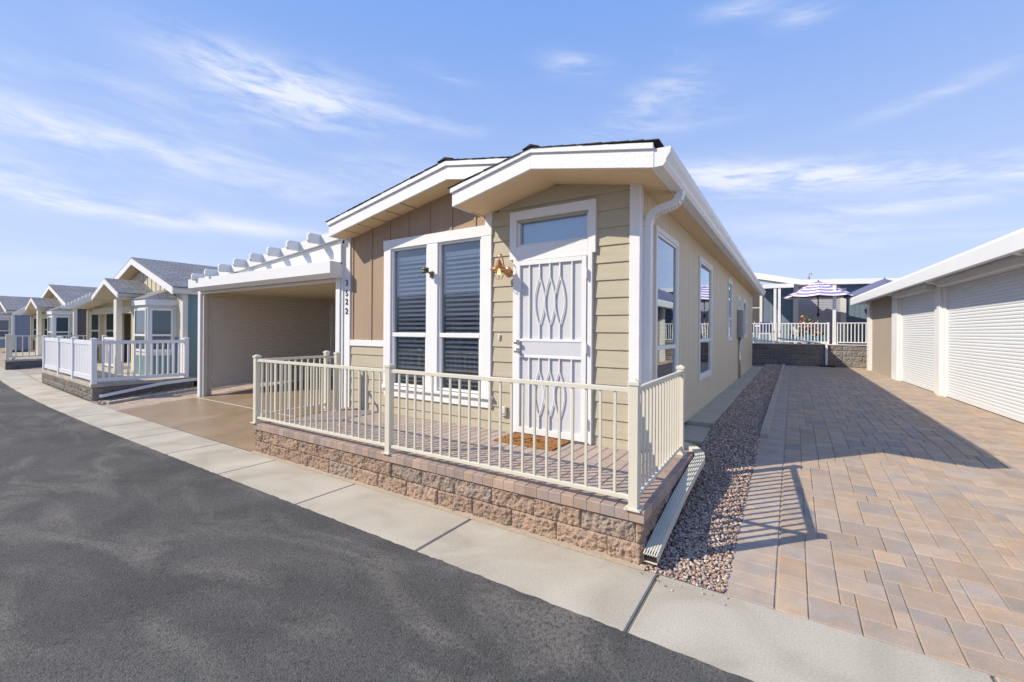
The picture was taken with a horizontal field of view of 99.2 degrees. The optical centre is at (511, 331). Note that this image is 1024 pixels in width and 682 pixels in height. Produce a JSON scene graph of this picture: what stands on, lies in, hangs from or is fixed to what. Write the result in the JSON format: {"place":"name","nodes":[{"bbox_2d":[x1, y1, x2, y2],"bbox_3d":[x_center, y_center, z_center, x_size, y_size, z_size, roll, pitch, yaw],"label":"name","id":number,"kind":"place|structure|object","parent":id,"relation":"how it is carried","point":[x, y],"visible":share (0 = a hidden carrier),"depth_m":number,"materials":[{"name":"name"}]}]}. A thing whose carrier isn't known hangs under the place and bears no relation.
{"place":"outdoors","nodes":[
{"label":"outdoors","id":0,"kind":"place"},
{"bbox_2d":[31,374,41,381],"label":"side driveway","id":1,"kind":"structure","parent":0,"point":[38,377],"depth_m":14.20,"materials":[{"name":"concrete"}]},
{"bbox_2d":[117,377,332,451],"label":"driveway","id":2,"kind":"structure","parent":0,"point":[234,427],"depth_m":8.05,"materials":[{"name":"beige concrete"}]},
{"bbox_2d":[195,397,288,415],"bbox_3d":[-4.834,1.473,8.248,5.150,0.002,0.030,0,0,33],"label":"driveway seam","id":3,"kind":"object","parent":2,"relation":"on","point":[233,404],"visible":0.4,"depth_m":8.76,"materials":[{"name":"concrete"}]},
{"bbox_2d":[188,233,343,407],"bbox_3d":[-4.019,-0.068,9.758,5.185,3.123,3.860,0,0,33],"label":"carport","id":4,"kind":"object","parent":2,"relation":"on","point":[286,301],"visible":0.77,"depth_m":9.97,"materials":[{"name":"white metal"}]},
{"bbox_2d":[0,348,711,575],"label":"ground","id":5,"kind":"structure","parent":0,"point":[28,372],"depth_m":15.65,"materials":[{"name":"grey concrete"}]},
{"bbox_2d":[0,296,37,350],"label":"neighbour home","id":6,"kind":"object","parent":5,"relation":"on","point":[10,323],"visible":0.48,"depth_m":26.27,"materials":[{"name":"grey"}]},
{"bbox_2d":[0,319,9,337],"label":"window","id":7,"kind":"structure","parent":6,"relation":"in","point":[4,323],"depth_m":26.15,"materials":[{"name":"white glass"}]},
{"bbox_2d":[5,352,41,369],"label":"raised patio","id":8,"kind":"structure","parent":5,"relation":"on","point":[12,363],"depth_m":17.17,"materials":[{"name":"beige stone"}]},
{"bbox_2d":[5,334,86,359],"bbox_3d":[-19.407,0.593,18.439,1.900,0.987,2.950,0,0,33],"label":"cream railing","id":9,"kind":"object","parent":8,"relation":"on","point":[8,346],"visible":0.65,"depth_m":17.23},
{"bbox_2d":[12,284,97,354],"bbox_3d":[-18.618,-0.465,26.604,8.200,3.382,15.040,0,0,33],"label":"neighbour home","id":10,"kind":"object","parent":5,"relation":"on","point":[51,316],"visible":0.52,"depth_m":19.52,"materials":[{"name":"grey"}]},
{"bbox_2d":[32,317,36,338],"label":"window","id":11,"kind":"structure","parent":10,"relation":"in","point":[34,321],"depth_m":23.23,"materials":[{"name":"white glass"}]},
{"bbox_2d":[43,319,46,334],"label":"window","id":12,"kind":"structure","parent":10,"relation":"in","point":[44,320],"depth_m":23.59,"materials":[{"name":"white glass"}]},
{"bbox_2d":[47,316,52,337],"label":"window","id":13,"kind":"structure","parent":10,"relation":"in","point":[49,318],"depth_m":19.08,"materials":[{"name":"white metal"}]},
{"bbox_2d":[55,316,69,338],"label":"window","id":14,"kind":"structure","parent":10,"relation":"in","point":[62,323],"depth_m":18.98,"materials":[{"name":"glass"}]},
{"bbox_2d":[97,361,130,366],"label":"porch floor","id":15,"kind":"structure","parent":5,"relation":"on","point":[100,364],"depth_m":14.93,"materials":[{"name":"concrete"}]},
{"bbox_2d":[41,366,196,401],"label":"raised patio","id":16,"kind":"structure","parent":5,"relation":"on","point":[83,388],"depth_m":10.42,"materials":[{"name":"beige stone"}]},
{"bbox_2d":[42,335,97,384],"bbox_3d":[-11.415,0.631,11.144,5.664,1.017,0.118,0,0,35],"label":"vinyl fence","id":17,"kind":"object","parent":16,"relation":"on","point":[74,357],"visible":1,"depth_m":10.58,"materials":[{"name":"white plastic"}]},
{"bbox_2d":[102,335,122,366],"bbox_3d":[-12.519,0.624,13.620,1.512,1.017,0.113,0,0,33],"label":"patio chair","id":18,"kind":"object","parent":16,"relation":"on","point":[105,338],"visible":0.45,"depth_m":13.80,"materials":[{"name":"white plastic"}]},
{"bbox_2d":[97,337,189,381],"bbox_3d":[-8.676,0.649,10.317,0.112,1.017,1.736,0,0,33],"label":"picket railing","id":19,"kind":"object","parent":16,"relation":"on","point":[185,342],"visible":1,"depth_m":10.29,"materials":[{"name":"white plastic"}]},
{"bbox_2d":[107,385,228,404],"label":"edging kerb","id":20,"kind":"structure","parent":5,"relation":"on","point":[150,396],"depth_m":9.85,"materials":[{"name":"beige concrete"}]},
{"bbox_2d":[61,257,317,380],"bbox_3d":[-8.059,-0.395,18.863,8.200,3.382,15.040,0,0,33],"label":"neighbour home","id":21,"kind":"object","parent":5,"relation":"on","point":[134,298],"visible":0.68,"depth_m":11.58,"materials":[{"name":"teal"}]},
{"bbox_2d":[89,312,99,340],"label":"window","id":22,"kind":"structure","parent":21,"relation":"in","point":[94,320],"depth_m":15.57,"materials":[{"name":"white metal"}]},
{"bbox_2d":[104,314,113,336],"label":"window","id":23,"kind":"structure","parent":21,"relation":"in","point":[108,318],"depth_m":15.89,"materials":[{"name":"glass"}]},
{"bbox_2d":[124,314,130,361],"bbox_3d":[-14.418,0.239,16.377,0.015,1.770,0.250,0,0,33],"label":"door","id":24,"kind":"structure","parent":21,"relation":"in","point":[127,317],"depth_m":16.32,"materials":[{"name":"brown wood"}]},
{"bbox_2d":[134,308,146,351],"bbox_3d":[-9.691,-0.044,11.356,0.780,1.120,0.030,0,0,33],"label":"window","id":25,"kind":"structure","parent":21,"relation":"in","point":[140,314],"depth_m":11.35,"materials":[{"name":"grey glass"}]},
{"bbox_2d":[150,308,172,351],"bbox_3d":[-9.040,-0.040,11.240,0.231,1.120,0.433,0,0,38],"label":"window","id":26,"kind":"structure","parent":21,"relation":"in","point":[161,319],"depth_m":11.24,"materials":[{"name":"grey glass"}]},
{"bbox_2d":[101,377,318,410],"bbox_3d":[-6.509,1.432,11.368,0.986,0.310,6.114,0,0,33],"label":"paved strip","id":27,"kind":"object","parent":5,"relation":"on","point":[155,400],"visible":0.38,"depth_m":9.71,"materials":[{"name":"concrete"}]},
{"bbox_2d":[103,364,765,594],"bbox_3d":[1.055,1.473,13.861,12.560,0.280,18.550,0,0,33],"label":"gravel bed","id":28,"kind":"object","parent":5,"relation":"on","point":[705,531],"visible":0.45,"depth_m":3.33,"materials":[{"name":"brown gravel"}]},
{"bbox_2d":[91,386,196,404],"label":"gravel","id":29,"kind":"structure","parent":28,"relation":"on","point":[100,402],"depth_m":9.94,"materials":[{"name":"gravel"}]},
{"bbox_2d":[99,378,196,397],"bbox_3d":[-8.061,1.301,10.914,0.106,0.310,3.391,0,0,34],"label":"drain pipe","id":30,"kind":"object","parent":29,"relation":"on","point":[142,387],"visible":0.66,"depth_m":10.13,"materials":[{"name":"white metal"}]},
{"bbox_2d":[643,442,704,564],"bbox_3d":[1.457,1.371,3.777,0.434,0.388,2.001,0,0,22],"label":"drain pipe","id":31,"kind":"object","parent":28,"relation":"on","point":[656,544],"visible":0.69,"depth_m":3.41,"materials":[{"name":"white plastic"}]},
{"bbox_2d":[629,364,781,604],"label":"gravel","id":32,"kind":"structure","parent":28,"relation":"on","point":[764,379],"depth_m":4.02,"materials":[{"name":"gravel"}]},
{"bbox_2d":[253,407,693,564],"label":"raised patio","id":33,"kind":"structure","parent":5,"relation":"on","point":[598,522],"depth_m":3.96,"materials":[{"name":"beige stone"}]},
{"bbox_2d":[250,352,686,512],"bbox_3d":[-0.818,0.767,5.058,5.122,0.899,1.732,0,0,33],"label":"patio railing","id":34,"kind":"object","parent":33,"relation":"on","point":[668,392],"visible":1,"depth_m":3.85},
{"bbox_2d":[260,350,333,415],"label":"railing","id":35,"kind":"structure","parent":34,"relation":"attached to","point":[326,356],"depth_m":6.41,"materials":[{"name":"metal"}]},
{"bbox_2d":[493,432,569,450],"bbox_3d":[0.215,1.211,4.828,0.740,0.022,0.415,0,0,33],"label":"door mat","id":36,"kind":"object","parent":33,"relation":"on","point":[540,443],"depth_m":4.78,"materials":[{"name":"brown fabric"}]},
{"bbox_2d":[325,138,765,450],"bbox_3d":[3.373,-0.301,11.731,5.285,3.646,15.730,0,0,33],"label":"manufactured home","id":37,"kind":"object","parent":5,"relation":"on","point":[625,261],"visible":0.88,"depth_m":5.34,"materials":[{"name":"beige wood"}]},
{"bbox_2d":[391,245,426,388],"bbox_3d":[-1.339,-0.199,6.449,0.725,2.020,0.516,0,0,33],"label":"window","id":38,"kind":"structure","parent":37,"relation":"in","point":[404,333],"depth_m":6.42,"materials":[{"name":"white glass"}]},
{"bbox_2d":[422,268,432,277],"bbox_3d":[-1.146,-0.802,5.912,0.160,0.128,0.076,0,0,-31],"label":"security spotlight","id":39,"kind":"object","parent":37,"relation":"attached to","point":[425,270],"visible":1,"depth_m":5.88,"materials":[{"name":"brown metal"}]},
{"bbox_2d":[438,237,480,393],"bbox_3d":[-0.558,-0.194,5.944,0.735,2.020,0.516,0,0,33],"label":"window","id":40,"kind":"structure","parent":37,"relation":"in","point":[451,334],"depth_m":5.92,"materials":[{"name":"white glass"}]},
{"bbox_2d":[490,254,510,279],"bbox_3d":[-0.132,-0.770,5.192,0.216,0.313,0.294,0,0,33],"label":"wall lamp","id":41,"kind":"object","parent":37,"relation":"attached to","point":[499,267],"visible":1,"depth_m":5.16,"materials":[{"name":"orange metal"}]},
{"bbox_2d":[502,406,506,415],"bbox_3d":[-0.106,0.972,5.314,0.080,0.115,0.054,0,0,33],"label":"outlet box","id":42,"kind":"object","parent":37,"relation":"attached to","point":[504,411],"visible":0.64,"depth_m":5.29,"materials":[{"name":"beige plastic"}]},
{"bbox_2d":[513,255,587,441],"bbox_3d":[0.416,0.185,4.934,0.912,2.025,0.104,0,0,33],"label":"security door","id":43,"kind":"structure","parent":37,"relation":"in","point":[551,340],"depth_m":4.95,"materials":[{"name":"white metal"}]},
{"bbox_2d":[518,213,587,246],"bbox_3d":[0.480,-1.167,5.029,0.920,0.320,0.087,0,0,33],"label":"transom window","id":44,"kind":"structure","parent":37,"relation":"in","point":[575,227],"depth_m":5.06,"materials":[{"name":"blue glass"}]},
{"bbox_2d":[653,225,678,379],"bbox_3d":[1.924,-0.242,5.436,0.056,1.940,1.150,0,0,33],"label":"side window","id":45,"kind":"structure","parent":37,"relation":"in","point":[666,248],"depth_m":5.41,"materials":[{"name":"white glass"}]},
{"bbox_2d":[698,256,712,380],"bbox_3d":[3.474,-0.217,7.839,0.056,2.090,1.350,0,0,33],"label":"side window","id":46,"kind":"structure","parent":37,"relation":"in","point":[705,284],"depth_m":7.82,"materials":[{"name":"white glass"}]},
{"bbox_2d":[727,278,732,340],"bbox_3d":[5.417,-0.529,10.848,0.056,1.520,0.790,0,0,33],"label":"side window","id":47,"kind":"structure","parent":37,"relation":"in","point":[730,283],"depth_m":10.89,"materials":[{"name":"white glass"}]},
{"bbox_2d":[737,296,740,309],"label":"side window","id":48,"kind":"structure","parent":37,"relation":"in","point":[738,298],"depth_m":12.37,"materials":[{"name":"white glass"}]},
{"bbox_2d":[737,310,744,377],"bbox_3d":[6.584,0.369,12.531,0.138,1.950,0.700,0,0,33],"label":"electric meter","id":49,"kind":"object","parent":37,"relation":"attached to","point":[740,324],"visible":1,"depth_m":12.43,"materials":[{"name":"grey metal"}]},
{"bbox_2d":[742,312,744,335],"bbox_3d":[6.642,-0.216,12.496,0.010,0.680,0.600,0,0,33],"label":"cabinet door","id":50,"kind":"structure","parent":49,"relation":"in","point":[743,314],"depth_m":12.45,"materials":[{"name":"grey metal"}]},
{"bbox_2d":[743,299,746,337],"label":"side window","id":51,"kind":"structure","parent":37,"relation":"in","point":[744,301],"depth_m":14.53,"materials":[{"name":"white glass"}]},
{"bbox_2d":[669,366,762,450],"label":"walkway","id":52,"kind":"structure","parent":5,"relation":"on","point":[712,411],"depth_m":7.33,"materials":[{"name":"concrete"}]},
{"bbox_2d":[752,343,866,367],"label":"terrace wall","id":53,"kind":"structure","parent":5,"relation":"on","point":[844,355],"depth_m":17.75,"materials":[{"name":"grey stone"}]},
{"bbox_2d":[752,322,754,342],"bbox_3d":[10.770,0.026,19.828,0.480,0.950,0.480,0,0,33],"label":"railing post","id":54,"kind":"object","parent":53,"relation":"on","point":[754,331],"visible":0.3,"depth_m":19.86,"materials":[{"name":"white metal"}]},
{"bbox_2d":[752,323,776,342],"bbox_3d":[10.662,0.058,18.850,1.350,0.875,0.070,0,0,33],"label":"terrace railing","id":55,"kind":"object","parent":53,"relation":"on","point":[775,341],"visible":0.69,"depth_m":18.67,"materials":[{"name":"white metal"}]},
{"bbox_2d":[758,322,771,342],"bbox_3d":[11.316,0.030,19.476,0.480,0.950,0.480,0,0,33],"label":"patio chair","id":56,"kind":"object","parent":53,"relation":"on","point":[762,328],"visible":0.71,"depth_m":19.52,"materials":[{"name":"white metal"}]},
{"bbox_2d":[762,283,793,342],"bbox_3d":[11.784,-0.859,19.713,1.620,2.725,2.100,0,0,33],"label":"pergola","id":57,"kind":"object","parent":53,"relation":"on","point":[778,286],"visible":0.64,"depth_m":18.72,"materials":[{"name":"white wood"}]},
{"bbox_2d":[789,329,793,342],"bbox_3d":[11.857,0.203,18.471,0.240,0.611,0.235,0,0,6],"label":"flower pot","id":58,"kind":"object","parent":53,"relation":"on","point":[790,336],"visible":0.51,"depth_m":18.41,"materials":[{"name":"blue ceramic"}]},
{"bbox_2d":[796,331,802,343],"bbox_3d":[12.074,0.232,18.324,0.266,0.556,0.238,0,0,7],"label":"flower pot","id":59,"kind":"object","parent":53,"relation":"on","point":[798,337],"visible":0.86,"depth_m":18.27,"materials":[{"name":"blue ceramic"}]},
{"bbox_2d":[777,337,827,365],"bbox_3d":[11.825,0.807,17.783,1.731,1.127,0.177,0,0,33],"label":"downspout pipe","id":60,"kind":"object","parent":53,"relation":"attached to","point":[826,354],"visible":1,"depth_m":17.43,"materials":[{"name":"white metal"}]},
{"bbox_2d":[778,322,828,343],"bbox_3d":[12.011,0.067,17.980,1.760,0.875,0.070,0,0,33],"label":"terrace railing","id":61,"kind":"object","parent":53,"relation":"on","point":[827,342],"visible":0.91,"depth_m":17.94,"materials":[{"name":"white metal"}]},
{"bbox_2d":[799,314,818,343],"bbox_3d":[12.339,-0.105,18.121,0.713,1.233,0.388,0,0,33],"label":"flower pot","id":62,"kind":"object","parent":53,"relation":"on","point":[809,333],"visible":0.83,"depth_m":18.10,"materials":[{"name":"blue ceramic"}]},
{"bbox_2d":[812,330,820,343],"bbox_3d":[12.584,0.216,17.998,0.280,0.594,0.242,0,0,33],"label":"flower pot","id":63,"kind":"object","parent":53,"relation":"on","point":[819,332],"visible":0.73,"depth_m":17.93,"materials":[{"name":"blue ceramic"}]},
{"bbox_2d":[783,280,856,334],"bbox_3d":[12.835,-0.825,18.261,2.406,2.680,2.406,0,0,-35],"label":"patio umbrella","id":64,"kind":"object","parent":53,"relation":"on","point":[818,289],"visible":0.94,"depth_m":17.94,"materials":[{"name":"fabric"}]},
{"bbox_2d":[822,330,826,341],"bbox_3d":[12.806,0.222,17.859,0.237,0.586,0.240,0,0,-9],"label":"flower pot","id":65,"kind":"object","parent":53,"relation":"on","point":[825,337],"visible":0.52,"depth_m":17.79,"materials":[{"name":"blue ceramic"}]},
{"bbox_2d":[832,285,836,343],"bbox_3d":[12.882,-0.670,17.403,0.150,2.370,0.150,0,0,33],"label":"tall post","id":66,"kind":"object","parent":53,"relation":"on","point":[834,321],"visible":0.99,"depth_m":17.36,"materials":[{"name":"white wood"}]},
{"bbox_2d":[836,322,866,343],"bbox_3d":[13.767,0.074,16.847,2.000,0.885,0.070,0,0,33],"label":"terrace railing","id":67,"kind":"object","parent":53,"relation":"on","point":[837,323],"visible":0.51,"depth_m":17.11,"materials":[{"name":"white metal"}]},
{"bbox_2d":[843,277,891,298],"bbox_3d":[14.821,-0.812,17.337,2.538,2.680,2.538,0,0,10],"label":"patio umbrella","id":68,"kind":"object","parent":53,"relation":"on","point":[874,285],"visible":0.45,"depth_m":17.19,"materials":[{"name":"fabric"}]},
{"bbox_2d":[752,272,898,344],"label":"blue house","id":69,"kind":"structure","parent":5,"relation":"on","point":[793,310],"depth_m":19.74,"materials":[{"name":"grey"}]},
{"bbox_2d":[752,295,761,326],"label":"window","id":70,"kind":"structure","parent":69,"relation":"in","point":[757,300],"depth_m":20.91,"materials":[{"name":"grey glass"}]},
{"bbox_2d":[850,228,1023,423],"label":"garage building","id":71,"kind":"structure","parent":5,"relation":"on","point":[952,327],"depth_m":8.38,"materials":[{"name":"white metal"}]},
{"bbox_2d":[0,380,753,681],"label":"road","id":72,"kind":"structure","parent":0,"point":[122,559],"depth_m":2.61,"materials":[{"name":"grey asphalt"}]},
{"bbox_2d":[0,367,1011,681],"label":"sidewalk","id":73,"kind":"structure","parent":0,"point":[750,641],"depth_m":2.80,"materials":[{"name":"concrete"}]},
{"bbox_2d":[251,451,645,570],"bbox_3d":[-1.254,1.585,4.326,5.120,0.010,0.074,0,0,33],"label":"concrete strip","id":74,"kind":"object","parent":73,"relation":"on","point":[595,553],"visible":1,"depth_m":3.67,"materials":[{"name":"beige concrete"}]},
{"bbox_2d":[0,0,1023,297],"label":"sky","id":75,"kind":"structure","parent":0,"point":[827,139],"materials":[{"name":"blue"}]},
{"bbox_2d":[418,521,996,681],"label":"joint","id":76,"kind":"object","parent":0,"point":[641,606],"visible":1,"depth_m":2.58,"materials":[{"name":"grey concrete"}]},
{"bbox_2d":[725,365,1023,681],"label":"paved drive","id":77,"kind":"structure","parent":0,"point":[946,427],"depth_m":3.50,"materials":[{"name":"stone"}]},
{"bbox_2d":[760,364,784,437],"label":"edging kerb","id":78,"kind":"structure","parent":77,"relation":"on","point":[765,428],"depth_m":7.22,"materials":[{"name":"grey concrete"}]}
]}

